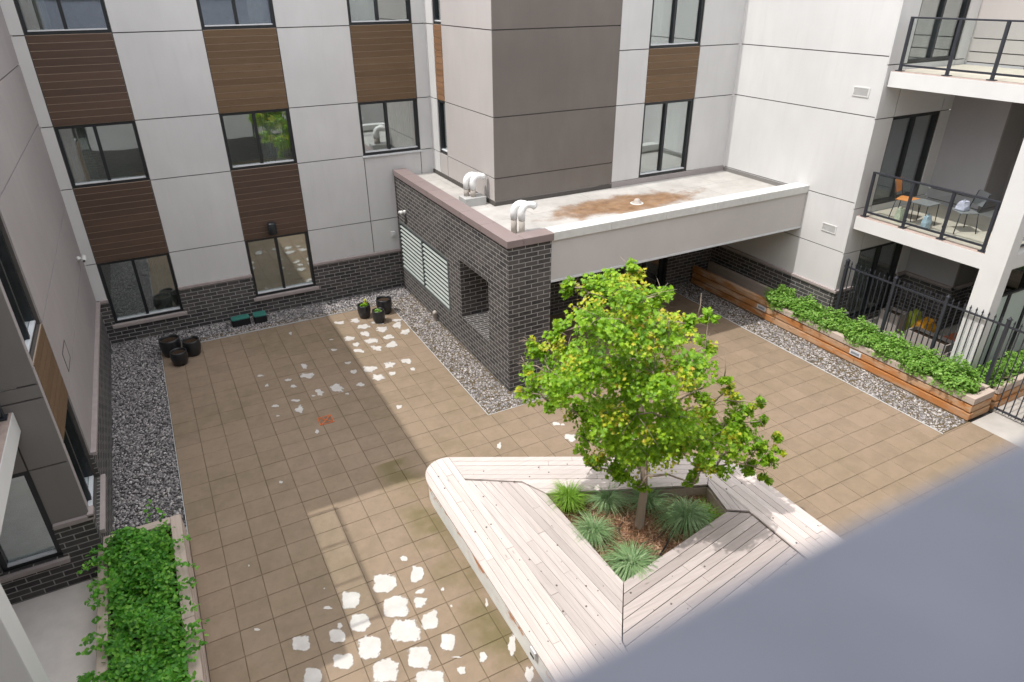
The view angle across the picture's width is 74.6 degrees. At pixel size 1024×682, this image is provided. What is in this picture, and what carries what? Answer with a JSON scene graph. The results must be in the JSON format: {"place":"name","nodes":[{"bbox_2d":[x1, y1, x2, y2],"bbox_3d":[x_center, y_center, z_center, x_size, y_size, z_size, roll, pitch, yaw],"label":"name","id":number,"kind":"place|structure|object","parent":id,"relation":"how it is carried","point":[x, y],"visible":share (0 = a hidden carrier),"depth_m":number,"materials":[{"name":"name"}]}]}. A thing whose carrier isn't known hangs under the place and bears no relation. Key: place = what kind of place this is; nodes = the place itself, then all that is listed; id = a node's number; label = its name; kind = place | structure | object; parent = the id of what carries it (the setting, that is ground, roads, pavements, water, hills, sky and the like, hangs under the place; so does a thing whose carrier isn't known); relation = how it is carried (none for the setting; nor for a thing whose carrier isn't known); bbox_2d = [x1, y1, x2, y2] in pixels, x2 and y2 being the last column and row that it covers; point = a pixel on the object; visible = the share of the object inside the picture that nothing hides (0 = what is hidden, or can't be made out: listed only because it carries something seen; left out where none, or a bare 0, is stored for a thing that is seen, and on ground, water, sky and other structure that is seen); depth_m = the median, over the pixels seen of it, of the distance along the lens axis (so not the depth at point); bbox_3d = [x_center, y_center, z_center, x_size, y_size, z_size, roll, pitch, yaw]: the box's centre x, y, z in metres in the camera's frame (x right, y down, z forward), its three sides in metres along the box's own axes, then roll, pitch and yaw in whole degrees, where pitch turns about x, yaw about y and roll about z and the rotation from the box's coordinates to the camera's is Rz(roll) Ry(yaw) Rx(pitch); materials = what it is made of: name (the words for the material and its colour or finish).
{"place":"outdoors","nodes":[
{"label":"outdoors","id":0,"kind":"place"},
{"bbox_2d":[0,406,8,421],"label":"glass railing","id":1,"kind":"object","parent":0,"point":[3,417],"visible":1,"depth_m":8.66,"materials":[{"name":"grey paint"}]},
{"bbox_2d":[12,578,97,681],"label":"patio slab","id":2,"kind":"structure","parent":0,"point":[58,625],"depth_m":9.53,"materials":[{"name":"concrete"}]},
{"bbox_2d":[0,0,433,344],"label":"apartment wing","id":3,"kind":"structure","parent":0,"point":[194,147],"depth_m":16.90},
{"bbox_2d":[14,0,111,34],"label":"window","id":4,"kind":"structure","parent":3,"relation":"in","point":[36,14],"depth_m":14.18,"materials":[{"name":"glass"}]},
{"bbox_2d":[54,120,149,187],"bbox_3d":[-9.482,-4.307,15.646,1.592,1.622,0.430,-14,31,-24],"label":"window","id":5,"kind":"structure","parent":3,"relation":"in","point":[75,138],"depth_m":15.53,"materials":[{"name":"black paint"}]},
{"bbox_2d":[97,252,182,322],"bbox_3d":[-9.459,-1.359,17.199,1.592,1.867,0.430,-14,31,-24],"label":"window","id":6,"kind":"structure","parent":3,"relation":"in","point":[161,265],"depth_m":17.36,"materials":[{"name":"black glass"}]},
{"bbox_2d":[196,0,275,29],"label":"window","id":7,"kind":"structure","parent":3,"relation":"in","point":[257,9],"depth_m":15.91,"materials":[{"name":"glass"}]},
{"bbox_2d":[219,108,296,170],"bbox_3d":[-6.438,-5.082,17.073,1.632,1.622,0.430,-14,31,-24],"label":"window","id":8,"kind":"structure","parent":3,"relation":"in","point":[271,123],"depth_m":17.24,"materials":[{"name":"clear glass"}]},
{"bbox_2d":[267,222,276,234],"bbox_3d":[-6.339,-2.981,17.760,0.216,0.310,0.248,-14,31,-24],"label":"wall light","id":9,"kind":"object","parent":3,"relation":"attached to","point":[272,229],"visible":1,"depth_m":17.68,"materials":[{"name":"black paint"}]},
{"bbox_2d":[245,231,315,296],"bbox_3d":[-6.341,-2.135,18.466,1.632,1.617,0.112,-14,31,-24],"label":"window","id":10,"kind":"structure","parent":3,"relation":"in","point":[312,283],"depth_m":18.49,"materials":[{"name":"black paint"}]},
{"bbox_2d":[347,0,410,24],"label":"window","id":11,"kind":"structure","parent":3,"relation":"in","point":[358,10],"depth_m":17.08,"materials":[{"name":"glass"}]},
{"bbox_2d":[358,98,419,155],"bbox_3d":[-3.420,-5.850,18.487,1.632,1.622,0.430,-14,31,-24],"label":"window","id":12,"kind":"structure","parent":3,"relation":"in","point":[396,113],"depth_m":18.65,"materials":[{"name":"glass"}]},
{"bbox_2d":[18,37,991,677],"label":"ground","id":13,"kind":"structure","parent":0,"point":[820,347],"depth_m":15.64,"materials":[{"name":"grey concrete"}]},
{"bbox_2d":[0,6,112,681],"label":"apartment wing","id":14,"kind":"structure","parent":13,"relation":"on","point":[56,503],"depth_m":10.28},
{"bbox_2d":[0,228,35,353],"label":"window","id":15,"kind":"structure","parent":14,"relation":"in","point":[10,280],"depth_m":9.38,"materials":[{"name":"black glass"}]},
{"bbox_2d":[0,471,62,571],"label":"window","id":16,"kind":"structure","parent":14,"relation":"in","point":[6,566],"depth_m":9.72,"materials":[{"name":"black paint"}]},
{"bbox_2d":[62,340,70,371],"bbox_3d":[-7.424,0.243,11.194,0.010,0.340,0.560,-14,31,-24],"label":"access panel","id":17,"kind":"object","parent":14,"relation":"attached to","point":[66,354],"visible":1,"depth_m":11.19,"materials":[{"name":"grey paint"}]},
{"bbox_2d":[64,407,93,505],"bbox_3d":[-6.760,1.884,10.385,0.112,1.632,1.422,-14,31,-24],"label":"window","id":18,"kind":"structure","parent":14,"relation":"in","point":[73,445],"depth_m":10.72,"materials":[{"name":"black glass"}]},
{"bbox_2d":[76,254,86,261],"bbox_3d":[-9.764,-1.870,15.251,0.180,0.145,0.245,-14,31,-24],"label":"security camera","id":19,"kind":"object","parent":14,"relation":"attached to","point":[82,258],"visible":1,"depth_m":15.21,"materials":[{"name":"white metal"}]},
{"bbox_2d":[423,0,745,315],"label":"apartment wing","id":20,"kind":"structure","parent":13,"relation":"on","point":[533,98],"depth_m":16.67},
{"bbox_2d":[433,0,441,24],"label":"window","id":21,"kind":"structure","parent":20,"relation":"in","point":[435,2],"depth_m":16.96,"materials":[{"name":"black paint"}]},
{"bbox_2d":[438,99,447,154],"bbox_3d":[-1.805,-5.770,18.140,0.112,1.382,0.522,-14,31,-24],"label":"window","id":22,"kind":"structure","parent":20,"relation":"in","point":[441,114],"depth_m":18.30,"materials":[{"name":"black paint"}]},
{"bbox_2d":[601,257,666,301],"bbox_3d":[3.499,-2.398,19.223,2.342,2.312,0.100,-14,31,-24],"label":"entry door","id":23,"kind":"structure","parent":20,"relation":"in","point":[662,262],"depth_m":19.87,"materials":[{"name":"black paint"}]},
{"bbox_2d":[638,98,692,177],"bbox_3d":[4.001,-5.432,18.137,1.632,2.157,0.430,-14,31,-24],"label":"window","id":24,"kind":"structure","parent":20,"relation":"in","point":[671,111],"depth_m":18.27,"materials":[{"name":"glass"}]},
{"bbox_2d":[649,0,703,48],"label":"window","id":25,"kind":"structure","parent":20,"relation":"in","point":[658,5],"depth_m":16.79,"materials":[{"name":"glass"}]},
{"bbox_2d":[710,0,1023,371],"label":"apartment wing","id":26,"kind":"structure","parent":13,"relation":"on","point":[800,113],"depth_m":16.07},
{"bbox_2d":[821,222,836,233],"bbox_3d":[7.851,-2.793,16.649,0.019,0.200,0.420,-14,31,-24],"label":"wall vent","id":27,"kind":"object","parent":26,"relation":"attached to","point":[829,228],"depth_m":16.64,"materials":[{"name":"white metal"}]},
{"bbox_2d":[852,86,870,97],"bbox_3d":[7.853,-5.604,15.119,0.019,0.200,0.420,-14,31,-24],"label":"wall vent","id":28,"kind":"object","parent":26,"relation":"attached to","point":[861,91],"depth_m":15.12,"materials":[{"name":"white metal"}]},
{"bbox_2d":[845,241,901,317],"bbox_3d":[9.337,-1.612,17.774,1.732,2.232,0.418,-14,31,-24],"label":"sliding door","id":29,"kind":"structure","parent":26,"relation":"in","point":[869,258],"depth_m":17.85,"materials":[{"name":"black paint"}]},
{"bbox_2d":[894,206,904,222],"bbox_3d":[8.959,-2.933,15.513,0.188,0.365,0.146,-14,31,-24],"label":"shopping bag","id":30,"kind":"object","parent":26,"relation":"on","point":[899,214],"visible":0.83,"depth_m":15.46,"materials":[{"name":"plastic"}]},
{"bbox_2d":[888,177,919,221],"bbox_3d":[9.198,-3.310,15.674,0.482,0.882,0.573,-24,36,-37],"label":"patio chair","id":31,"kind":"object","parent":26,"relation":"on","point":[898,185],"visible":0.7,"depth_m":15.67,"materials":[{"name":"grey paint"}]},
{"bbox_2d":[872,111,938,204],"bbox_3d":[9.390,-4.400,16.147,1.732,2.042,0.100,-14,31,-24],"label":"sliding door","id":32,"kind":"structure","parent":26,"relation":"in","point":[934,114],"depth_m":16.21,"materials":[{"name":"black paint"}]},
{"bbox_2d":[910,198,940,225],"bbox_3d":[9.327,-2.901,15.281,0.460,0.520,0.460,-14,31,-24],"label":"side table","id":33,"kind":"object","parent":26,"relation":"on","point":[925,202],"visible":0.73,"depth_m":15.14,"materials":[{"name":"grey metal"}]},
{"bbox_2d":[920,213,931,229],"bbox_3d":[9.289,-2.689,15.045,0.208,0.365,0.137,-14,31,-24],"label":"shopping bag","id":34,"kind":"object","parent":26,"relation":"on","point":[926,221],"visible":0.89,"depth_m":15.00,"materials":[{"name":"plastic"}]},
{"bbox_2d":[860,171,1001,252],"bbox_3d":[9.014,-2.865,14.639,0.120,1.060,2.910,-14,31,-24],"label":"glass railing","id":35,"kind":"object","parent":26,"relation":"on","point":[988,233],"visible":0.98,"depth_m":14.42,"materials":[{"name":"grey paint"}]},
{"bbox_2d":[907,0,969,62],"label":"sliding door","id":36,"kind":"structure","parent":26,"relation":"in","point":[965,4],"depth_m":14.93,"materials":[{"name":"black paint"}]},
{"bbox_2d":[895,16,1023,80],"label":"glass railing","id":37,"kind":"object","parent":26,"relation":"on","point":[948,69],"visible":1,"depth_m":13.28,"materials":[{"name":"grey paint"}]},
{"bbox_2d":[942,189,990,233],"bbox_3d":[9.999,-2.852,14.793,0.573,0.882,0.482,1,28,2],"label":"patio chair","id":38,"kind":"object","parent":26,"relation":"on","point":[980,202],"visible":0.72,"depth_m":14.68,"materials":[{"name":"grey paint"}]},
{"bbox_2d":[955,199,969,211],"bbox_3d":[9.912,-2.993,14.751,0.218,0.246,0.214,-14,31,-24],"label":"shopping bag","id":39,"kind":"object","parent":38,"relation":"on","point":[963,205],"visible":1,"depth_m":14.70,"materials":[{"name":"white plastic"}]},
{"bbox_2d":[1004,273,1023,292],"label":"window","id":40,"kind":"structure","parent":26,"relation":"in","point":[1021,284],"depth_m":16.35,"materials":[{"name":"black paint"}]},
{"bbox_2d":[111,282,964,533],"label":"gravel","id":41,"kind":"structure","parent":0,"point":[155,451],"depth_m":15.22,"materials":[{"name":"grey gravel"}]},
{"bbox_2d":[96,514,209,681],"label":"timber planter","id":42,"kind":"object","parent":41,"relation":"on","point":[199,666],"visible":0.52,"depth_m":9.32,"materials":[{"name":"wood"}]},
{"bbox_2d":[76,499,209,681],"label":"shrub foliage","id":43,"kind":"object","parent":42,"relation":"in","point":[145,546],"visible":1,"depth_m":9.05,"materials":[{"name":"green plant"}]},
{"bbox_2d":[230,314,250,327],"bbox_3d":[-7.316,-0.545,18.122,0.480,0.236,0.280,-16,31,-26],"label":"valve box","id":44,"kind":"object","parent":41,"relation":"on","point":[241,320],"visible":1,"depth_m":18.03,"materials":[{"name":"green plastic"}]},
{"bbox_2d":[252,310,267,323],"bbox_3d":[-6.865,-0.649,18.313,0.340,0.236,0.340,-13,30,-23],"label":"valve box","id":45,"kind":"object","parent":41,"relation":"on","point":[259,317],"visible":1,"depth_m":18.20,"materials":[{"name":"green plastic"}]},
{"bbox_2d":[433,310,436,321],"bbox_3d":[-2.080,-0.666,18.152,0.120,0.330,0.117,-14,31,-24],"label":"bollard light","id":46,"kind":"object","parent":41,"relation":"on","point":[434,315],"visible":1,"depth_m":18.11,"materials":[{"name":"white metal"}]},
{"bbox_2d":[161,291,942,532],"bbox_3d":[-0.238,0.671,15.944,16.430,0.057,8.750,-6,28,-10],"label":"gravel edging","id":47,"kind":"object","parent":41,"relation":"on","point":[515,406],"visible":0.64,"depth_m":16.03,"materials":[{"name":"metal"}]},
{"bbox_2d":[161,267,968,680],"bbox_3d":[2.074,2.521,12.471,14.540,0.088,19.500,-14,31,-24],"label":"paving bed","id":48,"kind":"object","parent":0,"point":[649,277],"visible":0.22,"depth_m":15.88,"materials":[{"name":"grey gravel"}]},
{"bbox_2d":[393,168,808,391],"bbox_3d":[2.075,-2.739,18.642,8.589,3.645,6.940,-14,31,-24],"label":"brick canopy","id":49,"kind":"object","parent":48,"relation":"on","point":[479,279],"visible":0.99,"depth_m":15.80,"materials":[{"name":"paint"}]},
{"bbox_2d":[459,172,486,206],"bbox_3d":[-0.935,-3.707,16.320,0.632,0.763,0.400,-14,31,-24],"label":"roof vent","id":50,"kind":"object","parent":49,"relation":"on","point":[473,198],"visible":0.98,"depth_m":16.22,"materials":[{"name":"metal"}]},
{"bbox_2d":[510,200,536,233],"bbox_3d":[0.251,-2.650,14.370,0.547,0.713,0.300,-14,31,-24],"label":"roof vent","id":51,"kind":"object","parent":49,"relation":"on","point":[522,205],"visible":0.98,"depth_m":14.22,"materials":[{"name":"white metal"}]},
{"bbox_2d":[630,198,642,204],"bbox_3d":[3.054,-3.423,16.413,0.320,0.120,0.320,-14,31,-24],"label":"roof drain","id":52,"kind":"object","parent":49,"relation":"on","point":[636,201],"visible":1,"depth_m":16.36,"materials":[{"name":"white metal"}]},
{"bbox_2d":[162,287,1012,681],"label":"paving","id":53,"kind":"structure","parent":0,"point":[402,391],"depth_m":12.60,"materials":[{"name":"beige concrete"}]},
{"bbox_2d":[158,334,181,357],"bbox_3d":[-8.409,0.133,16.565,0.500,0.440,0.500,-14,31,-24],"label":"plant pot","id":54,"kind":"object","parent":53,"relation":"on","point":[168,343],"visible":0.82,"depth_m":16.42,"materials":[{"name":"black ceramic"}]},
{"bbox_2d":[169,347,187,366],"bbox_3d":[-7.993,0.394,16.159,0.398,0.350,0.398,-14,31,-24],"label":"plant pot","id":55,"kind":"object","parent":53,"relation":"on","point":[179,357],"visible":1,"depth_m":16.06,"materials":[{"name":"black ceramic"}]},
{"bbox_2d":[182,336,200,356],"bbox_3d":[-7.890,0.145,16.577,0.418,0.400,0.418,-14,31,-24],"label":"plant pot","id":56,"kind":"object","parent":53,"relation":"on","point":[191,345],"visible":0.95,"depth_m":16.47,"materials":[{"name":"black ceramic"}]},
{"bbox_2d":[317,414,333,425],"bbox_3d":[-3.902,1.655,14.075,0.290,0.016,0.300,-14,31,-24],"label":"drain cover","id":57,"kind":"object","parent":53,"relation":"on","point":[327,419],"visible":1,"depth_m":14.06,"materials":[{"name":"brown metal"}]},
{"bbox_2d":[357,299,370,318],"bbox_3d":[-4.040,-0.877,18.359,0.363,0.494,0.357,-14,31,-24],"label":"plant pot","id":58,"kind":"object","parent":53,"relation":"on","point":[364,310],"visible":1,"depth_m":18.27,"materials":[{"name":"black plastic"}]},
{"bbox_2d":[372,307,384,323],"bbox_3d":[-3.592,-0.693,18.098,0.347,0.407,0.347,-14,31,-24],"label":"plant pot","id":59,"kind":"object","parent":53,"relation":"on","point":[378,314],"visible":1,"depth_m":18.00,"materials":[{"name":"black plastic"}]},
{"bbox_2d":[376,295,391,314],"bbox_3d":[-3.540,-0.986,18.628,0.439,0.430,0.439,-14,31,-24],"label":"plant pot","id":60,"kind":"object","parent":53,"relation":"on","point":[384,302],"visible":0.85,"depth_m":18.50,"materials":[{"name":"black ceramic"}]},
{"bbox_2d":[425,456,834,679],"bbox_3d":[2.129,3.226,10.546,5.130,0.475,6.660,-14,31,-24],"label":"tree bench","id":61,"kind":"object","parent":53,"relation":"on","point":[559,595],"visible":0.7,"depth_m":10.24,"materials":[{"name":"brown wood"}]},
{"bbox_2d":[530,645,537,660],"bbox_3d":[0.283,4.061,8.746,0.056,0.140,0.140,-14,31,-24],"label":"deck light","id":62,"kind":"object","parent":61,"relation":"attached to","point":[533,654],"visible":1,"depth_m":8.71,"materials":[{"name":"metal"}]},
{"bbox_2d":[556,494,720,580],"bbox_3d":[2.207,2.934,11.117,2.570,0.150,2.200,-14,31,-24],"label":"mulch bed","id":63,"kind":"object","parent":61,"relation":"in","point":[633,533],"visible":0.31,"depth_m":10.88,"materials":[{"name":"brown wood"}]},
{"bbox_2d":[546,479,593,515],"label":"ornamental grass","id":64,"kind":"object","parent":63,"relation":"on","point":[567,497],"depth_m":11.17,"materials":[{"name":"plant"}]},
{"bbox_2d":[567,507,624,550],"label":"ornamental grass","id":65,"kind":"object","parent":63,"relation":"on","point":[590,530],"depth_m":10.62,"materials":[{"name":"plant"}]},
{"bbox_2d":[581,479,635,516],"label":"ornamental grass","id":66,"kind":"object","parent":63,"relation":"on","point":[607,499],"depth_m":11.25,"materials":[{"name":"plant"}]},
{"bbox_2d":[618,514,665,543],"bbox_3d":[2.110,3.030,10.879,0.858,0.047,0.616,-14,31,-24],"label":"drip hose","id":67,"kind":"object","parent":63,"relation":"on","point":[646,541],"visible":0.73,"depth_m":10.71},
{"bbox_2d":[513,257,786,528],"bbox_3d":[2.041,0.913,9.944,3.833,4.789,2.971,-14,31,-24],"label":"maple tree","id":68,"kind":"object","parent":63,"relation":"on","point":[677,430],"visible":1,"depth_m":8.87,"materials":[{"name":"green plant"}]},
{"bbox_2d":[658,523,674,557],"bbox_3d":[2.474,3.124,10.653,0.069,0.038,1.032,13,31,24],"label":"irrigation pipe","id":69,"kind":"object","parent":63,"relation":"on","point":[665,546],"visible":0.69,"depth_m":10.53,"materials":[{"name":"black plastic"}]},
{"bbox_2d":[688,498,723,527],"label":"ornamental grass","id":70,"kind":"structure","parent":63,"relation":"on","point":[708,511],"depth_m":11.05,"materials":[{"name":"plant"}]},
{"bbox_2d":[597,536,662,583],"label":"ornamental grass","id":71,"kind":"object","parent":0,"point":[628,563],"depth_m":10.03,"materials":[{"name":"plant"}]},
{"bbox_2d":[624,487,672,517],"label":"ornamental grass","id":72,"kind":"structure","parent":0,"point":[651,501],"depth_m":11.26,"materials":[{"name":"plant"}]},
{"bbox_2d":[648,492,718,542],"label":"ornamental grass","id":73,"kind":"object","parent":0,"point":[683,513],"depth_m":10.87,"materials":[{"name":"plant"}]},
{"bbox_2d":[866,317,1023,443],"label":"patio slab","id":74,"kind":"structure","parent":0,"point":[1004,426],"depth_m":13.90,"materials":[{"name":"concrete"}]},
{"bbox_2d":[691,261,1023,420],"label":"timber planter","id":75,"kind":"object","parent":74,"relation":"on","point":[738,289],"visible":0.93,"depth_m":16.09,"materials":[{"name":"wood"}]},
{"bbox_2d":[757,304,765,311],"bbox_3d":[6.750,-0.900,18.189,0.022,0.120,0.300,-14,31,-24],"label":"step light","id":76,"kind":"object","parent":75,"relation":"attached to","point":[761,307],"visible":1,"depth_m":18.17,"materials":[{"name":"metal"}]},
{"bbox_2d":[762,284,798,311],"bbox_3d":[7.159,-1.185,17.739,0.891,0.679,1.220,-14,31,-24],"label":"shrub","id":77,"kind":"object","parent":75,"relation":"on","point":[782,295],"visible":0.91,"depth_m":17.63,"materials":[{"name":"green plant"}]},
{"bbox_2d":[785,294,825,325],"bbox_3d":[7.577,-0.868,17.166,0.848,0.645,1.243,-14,31,-24],"label":"shrub","id":78,"kind":"object","parent":75,"relation":"on","point":[801,309],"visible":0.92,"depth_m":17.01,"materials":[{"name":"green plant"}]},
{"bbox_2d":[810,306,856,335],"bbox_3d":[7.936,-0.549,16.561,0.876,0.640,1.196,-31,40,-44],"label":"shrub","id":79,"kind":"object","parent":75,"relation":"on","point":[835,318],"visible":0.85,"depth_m":16.44,"materials":[{"name":"green plant"}]},
{"bbox_2d":[849,348,860,357],"bbox_3d":[8.124,0.292,15.905,0.022,0.120,0.300,-14,31,-24],"label":"step light","id":80,"kind":"object","parent":75,"relation":"attached to","point":[855,353],"visible":1,"depth_m":15.90,"materials":[{"name":"metal"}]},
{"bbox_2d":[839,315,883,348],"bbox_3d":[8.335,-0.235,15.936,0.829,0.662,1.232,-14,31,-24],"label":"shrub","id":81,"kind":"object","parent":75,"relation":"on","point":[864,330],"visible":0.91,"depth_m":15.82,"materials":[{"name":"green plant"}]},
{"bbox_2d":[866,329,916,367],"bbox_3d":[8.700,0.081,15.298,0.838,0.692,1.225,-14,31,-24],"label":"shrub","id":82,"kind":"object","parent":75,"relation":"on","point":[894,343],"visible":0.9,"depth_m":15.18,"materials":[{"name":"green plant"}]},
{"bbox_2d":[895,343,947,380],"bbox_3d":[8.992,0.387,14.730,0.851,0.677,1.216,-14,31,-24],"label":"shrub","id":83,"kind":"object","parent":75,"relation":"on","point":[916,355],"visible":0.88,"depth_m":14.60,"materials":[{"name":"green plant"}]},
{"bbox_2d":[926,351,984,398],"bbox_3d":[9.347,0.624,14.143,0.857,0.800,1.227,-14,31,-24],"label":"shrub","id":84,"kind":"object","parent":75,"relation":"on","point":[965,381],"visible":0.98,"depth_m":13.99,"materials":[{"name":"green plant"}]},
{"bbox_2d":[974,360,1014,387],"bbox_3d":[10.284,0.679,14.348,1.021,0.498,0.757,-14,31,-24],"label":"shrub","id":85,"kind":"object","parent":75,"relation":"on","point":[998,374],"visible":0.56,"depth_m":14.23,"materials":[{"name":"green plant"}]},
{"bbox_2d":[997,350,1023,376],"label":"shrub","id":86,"kind":"object","parent":75,"relation":"on","point":[1017,363],"visible":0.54,"depth_m":14.58,"materials":[{"name":"green plant"}]},
{"bbox_2d":[877,306,908,333],"bbox_3d":[9.907,-0.545,17.500,0.400,0.520,0.500,-14,31,-24],"label":"planter box","id":87,"kind":"object","parent":74,"relation":"on","point":[896,320],"visible":0.59,"depth_m":17.37,"materials":[{"name":"concrete"}]},
{"bbox_2d":[904,308,921,329],"bbox_3d":[10.435,-0.572,17.453,0.280,0.604,0.307,-14,31,-24],"label":"soil bag","id":88,"kind":"object","parent":74,"relation":"on","point":[915,314],"visible":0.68,"depth_m":17.37,"materials":[{"name":"green plastic"}]},
{"bbox_2d":[911,316,935,332],"bbox_3d":[10.518,-0.371,17.146,0.538,0.534,0.414,-14,31,-24],"label":"soil bag","id":89,"kind":"object","parent":74,"relation":"on","point":[924,323],"visible":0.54,"depth_m":17.02,"materials":[{"name":"orange plastic"}]},
{"bbox_2d":[904,326,954,357],"bbox_3d":[10.207,0.057,16.460,0.400,0.420,1.000,-14,31,-24],"label":"planter box","id":90,"kind":"object","parent":74,"relation":"on","point":[925,339],"visible":0.41,"depth_m":16.38,"materials":[{"name":"concrete"}]},
{"bbox_2d":[835,258,1023,422],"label":"iron fence","id":91,"kind":"object","parent":74,"relation":"on","point":[1007,326],"visible":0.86,"depth_m":14.74,"materials":[{"name":"black metal"}]},
{"bbox_2d":[978,292,1010,368],"bbox_3d":[10.595,-0.099,15.077,0.830,2.000,0.060,-14,31,-24],"label":"privacy screen","id":92,"kind":"object","parent":74,"relation":"on","point":[1002,304],"visible":0.31,"depth_m":15.11,"materials":[{"name":"glass"}]},
{"bbox_2d":[985,287,1023,365],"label":"privacy screen","id":93,"kind":"object","parent":74,"relation":"on","point":[1014,309],"visible":0.52,"depth_m":15.34,"materials":[{"name":"glass"}]},
{"bbox_2d":[1006,313,1023,357],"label":"privacy screen","id":94,"kind":"object","parent":74,"relation":"on","point":[1018,342],"visible":0.44,"depth_m":15.97,"materials":[{"name":"glass"}]},
{"bbox_2d":[942,351,951,359],"bbox_3d":[10.353,0.482,15.715,0.450,0.360,0.350,-14,31,-24],"label":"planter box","id":95,"kind":"object","parent":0,"point":[945,354],"visible":0.09,"depth_m":15.69,"materials":[{"name":"concrete"}]},
{"bbox_2d":[943,333,956,340],"bbox_3d":[10.857,0.103,16.428,0.500,0.360,0.500,-14,31,-24],"label":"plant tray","id":96,"kind":"object","parent":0,"point":[951,336],"visible":0.25,"depth_m":16.45,"materials":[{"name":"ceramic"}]},
{"bbox_3d":[3.445,1.574,1.360,30.496,12.100,4.200,-14,31,-24],"label":"apartment wing","id":97,"kind":"object","parent":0,"visible":0},
{"bbox_2d":[541,439,1023,681],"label":"balcony parapet","id":98,"kind":"structure","parent":97,"relation":"on","point":[926,585],"depth_m":0.30,"materials":[{"name":"grey metal"}]}
]}

